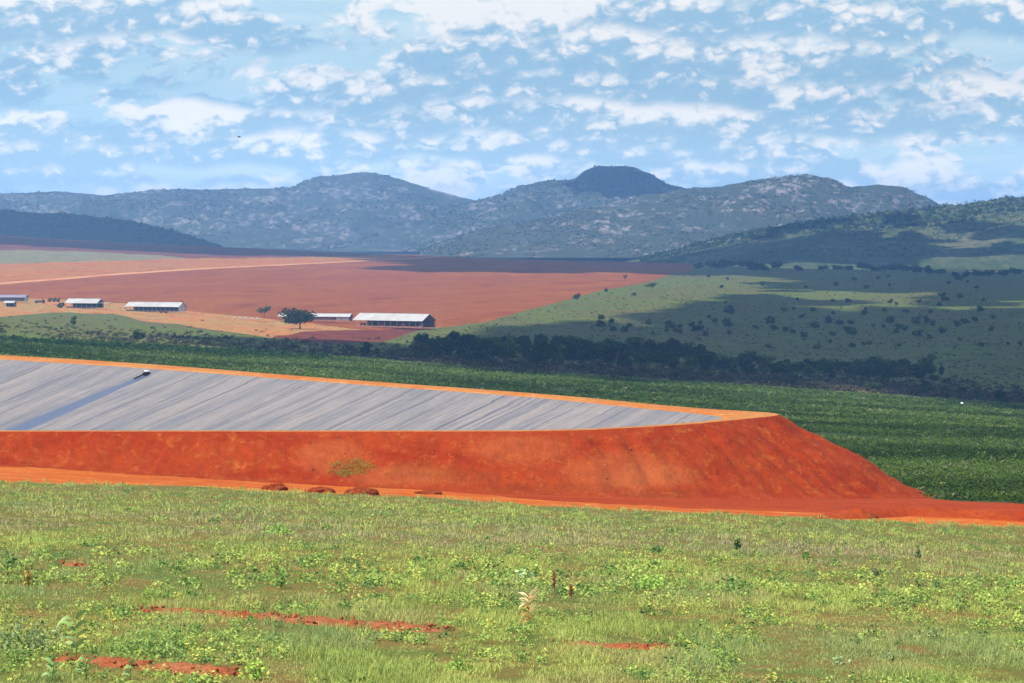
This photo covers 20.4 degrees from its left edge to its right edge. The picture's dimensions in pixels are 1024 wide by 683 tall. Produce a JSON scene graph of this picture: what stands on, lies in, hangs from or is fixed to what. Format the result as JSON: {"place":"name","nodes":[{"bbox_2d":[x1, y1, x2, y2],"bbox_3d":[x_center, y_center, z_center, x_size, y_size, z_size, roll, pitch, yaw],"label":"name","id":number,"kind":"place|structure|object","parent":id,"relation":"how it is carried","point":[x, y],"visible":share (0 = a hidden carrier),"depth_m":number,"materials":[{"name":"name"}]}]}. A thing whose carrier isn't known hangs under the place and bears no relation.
{"place":"outdoors","nodes":[
{"label":"outdoors","id":0,"kind":"place"},
{"bbox_2d":[0,210,217,246],"bbox_3d":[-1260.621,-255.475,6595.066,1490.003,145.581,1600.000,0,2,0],"label":"hills","id":1,"kind":"structure","parent":0,"point":[124,236],"depth_m":6314.00,"materials":[{"name":"plant"}]},
{"bbox_2d":[0,209,222,246],"bbox_3d":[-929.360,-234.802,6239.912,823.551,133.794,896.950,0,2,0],"label":"hill bushes","id":2,"kind":"object","parent":1,"relation":"on","point":[110,227],"visible":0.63,"depth_m":6396.60,"materials":[{"name":"green plant"}]},
{"bbox_2d":[0,250,385,263],"bbox_3d":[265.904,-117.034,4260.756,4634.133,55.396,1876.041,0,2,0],"label":"pasture","id":3,"kind":"structure","parent":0,"point":[22,256],"depth_m":4231.72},
{"bbox_2d":[0,236,396,258],"bbox_3d":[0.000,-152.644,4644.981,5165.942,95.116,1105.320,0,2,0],"label":"fields","id":4,"kind":"structure","parent":0,"point":[44,244],"depth_m":4810.52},
{"bbox_2d":[0,255,435,282],"bbox_3d":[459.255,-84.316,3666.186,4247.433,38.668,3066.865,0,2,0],"label":"fallow field","id":5,"kind":"structure","parent":0,"point":[24,272],"depth_m":3792.49,"materials":[{"name":"soil"}]},
{"bbox_2d":[0,298,436,337],"bbox_3d":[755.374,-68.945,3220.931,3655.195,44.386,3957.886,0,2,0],"label":"bare yard","id":6,"kind":"structure","parent":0,"point":[221,322],"depth_m":2088.57,"materials":[{"name":"soil"}]},
{"bbox_2d":[0,294,28,301],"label":"building","id":7,"kind":"structure","parent":6,"relation":"on","point":[6,297],"depth_m":2351.38,"materials":[{"name":"white metal"}]},
{"bbox_2d":[65,298,104,307],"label":"shed","id":8,"kind":"structure","parent":6,"relation":"on","point":[88,302],"depth_m":2261.21,"materials":[{"name":"white metal"}]},
{"bbox_2d":[125,302,186,311],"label":"shed","id":9,"kind":"structure","parent":6,"relation":"on","point":[162,306],"depth_m":2241.49,"materials":[{"name":"white metal"}]},
{"bbox_2d":[278,307,317,328],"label":"tree","id":10,"kind":"object","parent":6,"relation":"on","point":[299,316],"visible":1,"depth_m":1925.38,"materials":[{"name":"green plant"}]},
{"bbox_2d":[278,313,353,320],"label":"building","id":11,"kind":"structure","parent":6,"relation":"on","point":[334,316],"depth_m":2148.33,"materials":[{"name":"white metal"}]},
{"bbox_2d":[0,256,442,284],"bbox_3d":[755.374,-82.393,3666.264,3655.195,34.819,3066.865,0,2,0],"label":"dirt track","id":12,"kind":"structure","parent":0,"point":[183,270],"depth_m":3566.11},
{"bbox_2d":[0,172,473,249],"bbox_3d":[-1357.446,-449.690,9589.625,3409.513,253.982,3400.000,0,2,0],"label":"mountain","id":13,"kind":"structure","parent":0,"point":[349,191],"depth_m":8799.88,"materials":[{"name":"stone"}]},
{"bbox_2d":[0,172,460,249],"bbox_3d":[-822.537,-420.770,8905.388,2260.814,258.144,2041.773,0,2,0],"label":"hill bushes","id":14,"kind":"object","parent":13,"relation":"on","point":[185,198],"visible":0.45,"depth_m":9109.03,"materials":[{"name":"green plant"}]},
{"bbox_2d":[0,256,693,329],"bbox_3d":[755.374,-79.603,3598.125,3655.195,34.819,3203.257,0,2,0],"label":"red field","id":15,"kind":"structure","parent":0,"point":[444,291],"depth_m":3021.13,"materials":[{"name":"soil"}]},
{"bbox_2d":[353,313,436,327],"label":"barn","id":16,"kind":"structure","parent":15,"relation":"on","point":[397,320],"depth_m":2060.61,"materials":[{"name":"white metal"}]},
{"bbox_2d":[272,327,440,344],"bbox_3d":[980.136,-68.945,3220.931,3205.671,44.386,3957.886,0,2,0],"label":"red soil","id":17,"kind":"structure","parent":0,"point":[338,337],"depth_m":1770.51,"materials":[{"name":"soil"}]},
{"bbox_2d":[0,359,721,429],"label":"reservoir liner","id":18,"kind":"object","parent":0,"point":[35,395],"visible":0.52,"depth_m":417.69,"materials":[{"name":"plastic"}]},
{"bbox_2d":[0,355,778,431],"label":"crest road","id":19,"kind":"structure","parent":0,"point":[726,415],"depth_m":381.07,"materials":[{"name":"soil"}]},
{"bbox_2d":[227,247,638,260],"bbox_3d":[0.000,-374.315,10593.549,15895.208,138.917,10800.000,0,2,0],"label":"terrain","id":20,"kind":"structure","parent":0,"point":[402,253],"depth_m":7476.43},
{"bbox_2d":[0,415,934,498],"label":"embankment","id":21,"kind":"structure","parent":0,"point":[765,454],"depth_m":317.01,"materials":[{"name":"soil"}]},
{"bbox_2d":[326,457,375,476],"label":"bank grass","id":22,"kind":"structure","parent":21,"relation":"on","point":[355,468],"depth_m":312.98,"materials":[{"name":"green plant"}]},
{"bbox_2d":[1,426,923,498],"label":"rubble","id":23,"kind":"object","parent":21,"relation":"on","point":[630,448],"visible":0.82,"depth_m":315.18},
{"bbox_2d":[330,166,684,251],"bbox_3d":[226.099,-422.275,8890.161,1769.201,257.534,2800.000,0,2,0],"label":"mountain","id":24,"kind":"structure","parent":0,"point":[392,241],"depth_m":8379.49,"materials":[{"name":"stone"}]},
{"bbox_2d":[327,165,676,251],"bbox_3d":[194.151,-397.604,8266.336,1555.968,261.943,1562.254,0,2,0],"label":"hill bushes","id":25,"kind":"object","parent":24,"relation":"on","point":[504,199],"visible":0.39,"depth_m":8600.70,"materials":[{"name":"green plant"}]},
{"bbox_2d":[0,480,1023,682],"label":"grass field","id":26,"kind":"structure","parent":0,"point":[446,656],"depth_m":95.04,"materials":[{"name":"plant"}]},
{"bbox_2d":[21,570,33,586],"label":"weed","id":27,"kind":"object","parent":26,"relation":"on","point":[30,578],"visible":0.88,"depth_m":82.28,"materials":[{"name":"brown plant"}]},
{"bbox_2d":[0,615,62,651],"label":"grass tussock","id":28,"kind":"object","parent":26,"relation":"on","point":[14,634],"depth_m":57.70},
{"bbox_2d":[42,657,61,681],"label":"corn plant","id":29,"kind":"object","parent":26,"relation":"on","point":[50,665],"visible":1,"depth_m":49.99,"materials":[{"name":"green plant"}]},
{"bbox_2d":[55,610,94,658],"bbox_3d":[-8.402,5.687,54.766,0.910,1.084,0.457,0,2,7],"label":"corn plant","id":30,"kind":"object","parent":26,"relation":"on","point":[72,627],"visible":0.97,"depth_m":54.79,"materials":[{"name":"green plant"}]},
{"bbox_2d":[75,656,95,679],"bbox_3d":[-7.552,5.820,50.482,0.414,0.480,0.112,-1,2,-17],"label":"corn plant","id":31,"kind":"object","parent":26,"relation":"on","point":[83,658],"visible":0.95,"depth_m":50.48,"materials":[{"name":"green plant"}]},
{"bbox_2d":[107,624,193,657],"bbox_3d":[-7.324,6.041,57.281,1.615,0.655,1.803,-2,3,-33],"label":"grass tussock","id":32,"kind":"object","parent":26,"relation":"on","point":[152,644],"depth_m":57.14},
{"bbox_2d":[238,658,270,679],"bbox_3d":[-4.636,5.924,51.366,0.629,0.450,0.614,0,2,0],"label":"weed","id":33,"kind":"object","parent":26,"relation":"on","point":[258,673],"visible":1,"depth_m":51.31,"materials":[{"name":"green plant"}]},
{"bbox_2d":[261,523,293,534],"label":"weed","id":34,"kind":"object","parent":26,"relation":"on","point":[276,527],"visible":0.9,"depth_m":141.12,"materials":[{"name":"green plant"}]},
{"bbox_2d":[272,569,288,587],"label":"weed","id":35,"kind":"object","parent":26,"relation":"on","point":[278,581],"visible":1,"depth_m":87.40,"materials":[{"name":"green plant"}]},
{"bbox_2d":[332,596,357,610],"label":"weed","id":36,"kind":"object","parent":26,"relation":"on","point":[346,605],"visible":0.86,"depth_m":75.34,"materials":[{"name":"green plant"}]},
{"bbox_2d":[43,562,672,675],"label":"bare furrows","id":37,"kind":"structure","parent":26,"relation":"on","point":[178,667],"depth_m":63.57,"materials":[{"name":"red soil"}]},
{"bbox_2d":[51,560,671,675],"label":"soil clods","id":38,"kind":"object","parent":26,"relation":"on","point":[295,615],"visible":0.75,"depth_m":68.08,"materials":[{"name":"soil"}]},
{"bbox_2d":[444,651,472,671],"bbox_3d":[-1.028,6.135,54.514,0.568,0.462,0.569,0,2,0],"label":"weed","id":39,"kind":"object","parent":26,"relation":"on","point":[460,661],"visible":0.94,"depth_m":54.46,"materials":[{"name":"green plant"}]},
{"bbox_2d":[0,478,1023,682],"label":"weeds","id":40,"kind":"object","parent":26,"relation":"on","point":[375,577],"visible":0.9,"depth_m":87.35,"materials":[{"name":"green plant"}]},
{"bbox_2d":[514,567,536,582],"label":"broadleaf bush","id":41,"kind":"object","parent":26,"relation":"on","point":[520,575],"visible":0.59,"depth_m":95.90,"materials":[{"name":"green plant"}]},
{"bbox_2d":[518,588,541,622],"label":"dry plant","id":42,"kind":"object","parent":26,"relation":"on","point":[532,591],"visible":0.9,"depth_m":70.78,"materials":[{"name":"beige plant"}]},
{"bbox_2d":[629,568,664,590],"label":"weed","id":43,"kind":"object","parent":26,"relation":"on","point":[648,582],"visible":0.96,"depth_m":94.31,"materials":[{"name":"green plant"}]},
{"bbox_2d":[829,655,850,664],"bbox_3d":[6.916,6.707,60.022,0.475,0.269,0.548,0,2,0],"label":"broadleaf bush","id":44,"kind":"object","parent":26,"relation":"on","point":[837,659],"visible":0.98,"depth_m":59.97,"materials":[{"name":"green plant"}]},
{"bbox_2d":[908,627,948,642],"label":"weed","id":45,"kind":"object","parent":26,"relation":"on","point":[928,633],"visible":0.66,"depth_m":68.22,"materials":[{"name":"green plant"}]},
{"bbox_2d":[0,264,1023,403],"bbox_3d":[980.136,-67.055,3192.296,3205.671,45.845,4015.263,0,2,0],"label":"scrubland","id":46,"kind":"structure","parent":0,"point":[1012,292],"depth_m":2303.75,"materials":[{"name":"plant"}]},
{"bbox_2d":[0,315,431,359],"bbox_3d":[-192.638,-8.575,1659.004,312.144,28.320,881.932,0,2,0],"label":"scrub","id":47,"kind":"object","parent":46,"relation":"on","point":[61,336],"visible":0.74,"depth_m":1347.48,"materials":[{"name":"green plant"}]},
{"bbox_2d":[360,342,370,357],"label":"tree","id":48,"kind":"object","parent":46,"relation":"on","point":[366,347],"visible":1,"depth_m":1265.19,"materials":[{"name":"green plant"}]},
{"bbox_2d":[407,340,428,355],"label":"tree","id":49,"kind":"object","parent":46,"relation":"on","point":[420,349],"visible":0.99,"depth_m":1324.14,"materials":[{"name":"green plant"}]},
{"bbox_2d":[413,333,430,348],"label":"tree","id":50,"kind":"object","parent":46,"relation":"on","point":[422,337],"visible":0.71,"depth_m":1455.05,"materials":[{"name":"green plant"}]},
{"bbox_2d":[423,336,445,348],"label":"tree","id":51,"kind":"object","parent":46,"relation":"on","point":[431,343],"visible":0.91,"depth_m":1442.45,"materials":[{"name":"green plant"}]},
{"bbox_2d":[433,331,465,350],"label":"tree","id":52,"kind":"object","parent":46,"relation":"on","point":[458,338],"visible":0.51,"depth_m":1449.52,"materials":[{"name":"green plant"}]},
{"bbox_2d":[442,339,456,355],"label":"tree","id":53,"kind":"object","parent":46,"relation":"on","point":[448,346],"visible":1,"depth_m":1368.16,"materials":[{"name":"green plant"}]},
{"bbox_2d":[460,334,472,349],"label":"tree","id":54,"kind":"object","parent":46,"relation":"on","point":[466,342],"visible":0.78,"depth_m":1459.49,"materials":[{"name":"green plant"}]},
{"bbox_2d":[459,339,494,361],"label":"tree","id":55,"kind":"object","parent":46,"relation":"on","point":[480,350],"visible":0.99,"depth_m":1325.29,"materials":[{"name":"green plant"}]},
{"bbox_2d":[465,334,494,349],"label":"tree","id":56,"kind":"object","parent":46,"relation":"on","point":[475,339],"visible":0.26,"depth_m":1459.11,"materials":[{"name":"green plant"}]},
{"bbox_2d":[478,338,505,359],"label":"tree","id":57,"kind":"object","parent":46,"relation":"on","point":[496,350],"visible":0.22,"depth_m":1352.71,"materials":[{"name":"green plant"}]},
{"bbox_2d":[495,337,522,361],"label":"tree","id":58,"kind":"object","parent":46,"relation":"on","point":[510,349],"visible":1,"depth_m":1336.96,"materials":[{"name":"green plant"}]},
{"bbox_2d":[0,271,1023,398],"bbox_3d":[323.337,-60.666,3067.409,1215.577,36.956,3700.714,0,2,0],"label":"scrub","id":59,"kind":"object","parent":46,"relation":"on","point":[241,345],"visible":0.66,"depth_m":1939.57,"materials":[{"name":"green plant"}]},
{"bbox_2d":[517,335,531,357],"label":"tree","id":60,"kind":"object","parent":46,"relation":"on","point":[524,341],"visible":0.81,"depth_m":1462.40,"materials":[{"name":"green plant"}]},
{"bbox_2d":[523,338,557,364],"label":"tree","id":61,"kind":"object","parent":46,"relation":"on","point":[540,354],"visible":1,"depth_m":1333.27,"materials":[{"name":"green plant"}]},
{"bbox_2d":[90,327,1023,402],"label":"scrub","id":62,"kind":"object","parent":46,"relation":"on","point":[884,388],"visible":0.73,"depth_m":1311.11,"materials":[{"name":"green plant"}]},
{"bbox_2d":[551,344,565,363],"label":"tree","id":63,"kind":"object","parent":46,"relation":"on","point":[558,356],"visible":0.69,"depth_m":1359.47,"materials":[{"name":"green plant"}]},
{"bbox_2d":[554,335,579,351],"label":"tree","id":64,"kind":"object","parent":46,"relation":"on","point":[568,340],"visible":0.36,"depth_m":1507.47,"materials":[{"name":"green plant"}]},
{"bbox_2d":[562,341,576,363],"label":"tree","id":65,"kind":"object","parent":46,"relation":"on","point":[570,350],"visible":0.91,"depth_m":1389.69,"materials":[{"name":"green plant"}]},
{"bbox_2d":[575,340,592,363],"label":"tree","id":66,"kind":"object","parent":46,"relation":"on","point":[582,344],"visible":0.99,"depth_m":1392.18,"materials":[{"name":"green plant"}]},
{"bbox_2d":[594,337,621,353],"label":"tree","id":67,"kind":"object","parent":46,"relation":"on","point":[609,341],"visible":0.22,"depth_m":1503.51,"materials":[{"name":"green plant"}]},
{"bbox_2d":[600,343,620,365],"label":"tree","id":68,"kind":"object","parent":46,"relation":"on","point":[613,349],"visible":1,"depth_m":1390.72,"materials":[{"name":"green plant"}]},
{"bbox_2d":[616,353,632,366],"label":"tree","id":69,"kind":"object","parent":46,"relation":"on","point":[622,357],"visible":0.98,"depth_m":1377.96,"materials":[{"name":"green plant"}]},
{"bbox_2d":[620,336,647,356],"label":"tree","id":70,"kind":"object","parent":46,"relation":"on","point":[635,341],"visible":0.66,"depth_m":1492.64,"materials":[{"name":"green plant"}]},
{"bbox_2d":[632,353,652,366],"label":"tree","id":71,"kind":"object","parent":46,"relation":"on","point":[639,358],"visible":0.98,"depth_m":1397.55,"materials":[{"name":"green plant"}]},
{"bbox_2d":[636,339,664,362],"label":"tree","id":72,"kind":"object","parent":46,"relation":"on","point":[651,345],"visible":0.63,"depth_m":1476.82,"materials":[{"name":"green plant"}]},
{"bbox_2d":[644,349,670,365],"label":"tree","id":73,"kind":"object","parent":46,"relation":"on","point":[659,357],"visible":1,"depth_m":1398.93,"materials":[{"name":"green plant"}]},
{"bbox_2d":[652,338,683,362],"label":"tree","id":74,"kind":"object","parent":46,"relation":"on","point":[672,346],"visible":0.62,"depth_m":1473.53,"materials":[{"name":"green plant"}]},
{"bbox_2d":[667,357,677,368],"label":"tree","id":75,"kind":"object","parent":46,"relation":"on","point":[672,362],"visible":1,"depth_m":1396.51,"materials":[{"name":"green plant"}]},
{"bbox_2d":[680,355,698,371],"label":"tree","id":76,"kind":"object","parent":46,"relation":"on","point":[690,363],"visible":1,"depth_m":1376.76,"materials":[{"name":"green plant"}]},
{"bbox_2d":[679,341,705,358],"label":"tree","id":77,"kind":"object","parent":46,"relation":"on","point":[688,349],"visible":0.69,"depth_m":1482.65,"materials":[{"name":"green plant"}]},
{"bbox_2d":[698,352,713,370],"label":"tree","id":78,"kind":"object","parent":46,"relation":"on","point":[706,363],"visible":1,"depth_m":1376.58,"materials":[{"name":"green plant"}]},
{"bbox_2d":[712,259,730,268],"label":"tree","id":79,"kind":"object","parent":46,"relation":"on","point":[723,263],"visible":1,"depth_m":4554.93,"materials":[{"name":"green plant"}]},
{"bbox_2d":[712,356,731,369],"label":"tree","id":80,"kind":"object","parent":46,"relation":"on","point":[721,363],"visible":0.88,"depth_m":1397.44,"materials":[{"name":"green plant"}]},
{"bbox_2d":[740,364,756,373],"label":"tree","id":81,"kind":"object","parent":46,"relation":"on","point":[749,369],"visible":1,"depth_m":1381.11,"materials":[{"name":"green plant"}]},
{"bbox_2d":[738,350,762,366],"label":"tree","id":82,"kind":"object","parent":46,"relation":"on","point":[748,358],"visible":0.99,"depth_m":1439.08,"materials":[{"name":"green plant"}]},
{"bbox_2d":[746,261,761,271],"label":"tree","id":83,"kind":"object","parent":46,"relation":"on","point":[754,266],"visible":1,"depth_m":4365.14,"materials":[{"name":"green plant"}]},
{"bbox_2d":[756,355,774,368],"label":"tree","id":84,"kind":"object","parent":46,"relation":"on","point":[765,361],"visible":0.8,"depth_m":1443.65,"materials":[{"name":"green plant"}]},
{"bbox_2d":[768,363,791,375],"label":"tree","id":85,"kind":"object","parent":46,"relation":"on","point":[777,368],"visible":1,"depth_m":1376.34,"materials":[{"name":"green plant"}]},
{"bbox_2d":[781,361,800,375],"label":"tree","id":86,"kind":"object","parent":46,"relation":"on","point":[794,367],"visible":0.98,"depth_m":1385.44,"materials":[{"name":"green plant"}]},
{"bbox_2d":[800,358,817,368],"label":"tree","id":87,"kind":"object","parent":46,"relation":"on","point":[811,363],"visible":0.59,"depth_m":1452.71,"materials":[{"name":"green plant"}]},
{"bbox_2d":[814,361,833,377],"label":"tree","id":88,"kind":"object","parent":46,"relation":"on","point":[826,367],"visible":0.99,"depth_m":1404.09,"materials":[{"name":"green plant"}]},
{"bbox_2d":[830,359,853,373],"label":"tree","id":89,"kind":"object","parent":46,"relation":"on","point":[838,365],"visible":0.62,"depth_m":1446.79,"materials":[{"name":"green plant"}]},
{"bbox_2d":[867,358,893,378],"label":"tree","id":90,"kind":"object","parent":46,"relation":"on","point":[873,368],"visible":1,"depth_m":1390.14,"materials":[{"name":"green plant"}]},
{"bbox_2d":[876,360,913,381],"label":"tree","id":91,"kind":"object","parent":46,"relation":"on","point":[890,370],"visible":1,"depth_m":1385.15,"materials":[{"name":"green plant"}]},
{"bbox_2d":[900,362,919,379],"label":"tree","id":92,"kind":"object","parent":46,"relation":"on","point":[911,367],"visible":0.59,"depth_m":1407.89,"materials":[{"name":"green plant"}]},
{"bbox_2d":[914,363,934,378],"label":"tree","id":93,"kind":"object","parent":46,"relation":"on","point":[923,370],"visible":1,"depth_m":1409.70,"materials":[{"name":"green plant"}]},
{"bbox_2d":[916,385,934,393],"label":"bush","id":94,"kind":"object","parent":46,"relation":"on","point":[929,387],"visible":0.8,"depth_m":1261.21,"materials":[{"name":"green plant"}]},
{"bbox_2d":[916,353,937,377],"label":"tree","id":95,"kind":"object","parent":46,"relation":"on","point":[928,359],"visible":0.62,"depth_m":1461.34,"materials":[{"name":"green plant"}]},
{"bbox_2d":[0,467,1023,526],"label":"dirt road","id":96,"kind":"structure","parent":0,"point":[23,474],"depth_m":292.12,"materials":[{"name":"soil"}]},
{"bbox_2d":[261,483,287,490],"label":"dirt mound","id":97,"kind":"object","parent":96,"relation":"on","point":[277,486],"visible":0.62,"depth_m":289.16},
{"bbox_2d":[303,486,335,492],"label":"dirt mound","id":98,"kind":"object","parent":96,"relation":"on","point":[321,489],"visible":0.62,"depth_m":287.94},
{"bbox_2d":[343,486,378,495],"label":"dirt mound","id":99,"kind":"object","parent":96,"relation":"on","point":[359,490],"visible":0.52,"depth_m":287.06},
{"bbox_2d":[414,489,441,494],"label":"dirt mound","id":100,"kind":"object","parent":96,"relation":"on","point":[434,491],"visible":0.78,"depth_m":296.82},
{"bbox_2d":[0,465,1023,512],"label":"road verge","id":101,"kind":"structure","parent":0,"point":[812,505],"depth_m":303.43,"materials":[{"name":"soil"}]},
{"bbox_2d":[0,335,1023,503],"bbox_3d":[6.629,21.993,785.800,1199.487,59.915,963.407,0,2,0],"label":"crop ground","id":102,"kind":"structure","parent":0,"point":[759,407],"depth_m":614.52,"materials":[{"name":"plant"}]},
{"bbox_2d":[0,335,331,358],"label":"hedgerow","id":103,"kind":"object","parent":102,"relation":"on","point":[73,342],"visible":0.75,"depth_m":1192.84,"materials":[{"name":"green plant"}]},
{"bbox_2d":[0,0,1023,204],"label":"sky","id":104,"kind":"structure","parent":0,"point":[474,100],"materials":[{"name":"blue"}]},
{"bbox_2d":[420,174,941,257],"bbox_3d":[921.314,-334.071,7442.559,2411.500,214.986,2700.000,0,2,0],"label":"mountain","id":105,"kind":"structure","parent":0,"point":[725,218],"depth_m":6979.17,"materials":[{"name":"stone"}]},
{"bbox_2d":[417,173,942,257],"bbox_3d":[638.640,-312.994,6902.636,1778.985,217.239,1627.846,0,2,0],"label":"hill bushes","id":106,"kind":"object","parent":105,"relation":"on","point":[571,218],"visible":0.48,"depth_m":7060.37,"materials":[{"name":"green plant"}]},
{"bbox_2d":[560,197,1023,269],"bbox_3d":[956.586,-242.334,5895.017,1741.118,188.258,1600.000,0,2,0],"label":"hills","id":107,"kind":"structure","parent":0,"point":[958,254],"depth_m":5457.44,"materials":[{"name":"plant"}]},
{"bbox_2d":[638,195,1023,261],"bbox_3d":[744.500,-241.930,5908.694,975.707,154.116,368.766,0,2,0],"label":"plantation","id":108,"kind":"object","parent":107,"relation":"on","point":[723,238],"visible":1,"depth_m":5883.05,"materials":[{"name":"green plant"}]},
{"bbox_2d":[647,212,1023,263],"bbox_3d":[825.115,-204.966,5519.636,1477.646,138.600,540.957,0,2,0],"label":"hillside trees","id":109,"kind":"object","parent":107,"relation":"on","point":[843,251],"visible":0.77,"depth_m":5517.48,"materials":[{"name":"green plant"}]},
{"bbox_2d":[807,506,1023,521],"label":"soil berm","id":110,"kind":"structure","parent":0,"point":[900,511],"depth_m":290.31,"materials":[{"name":"soil"}]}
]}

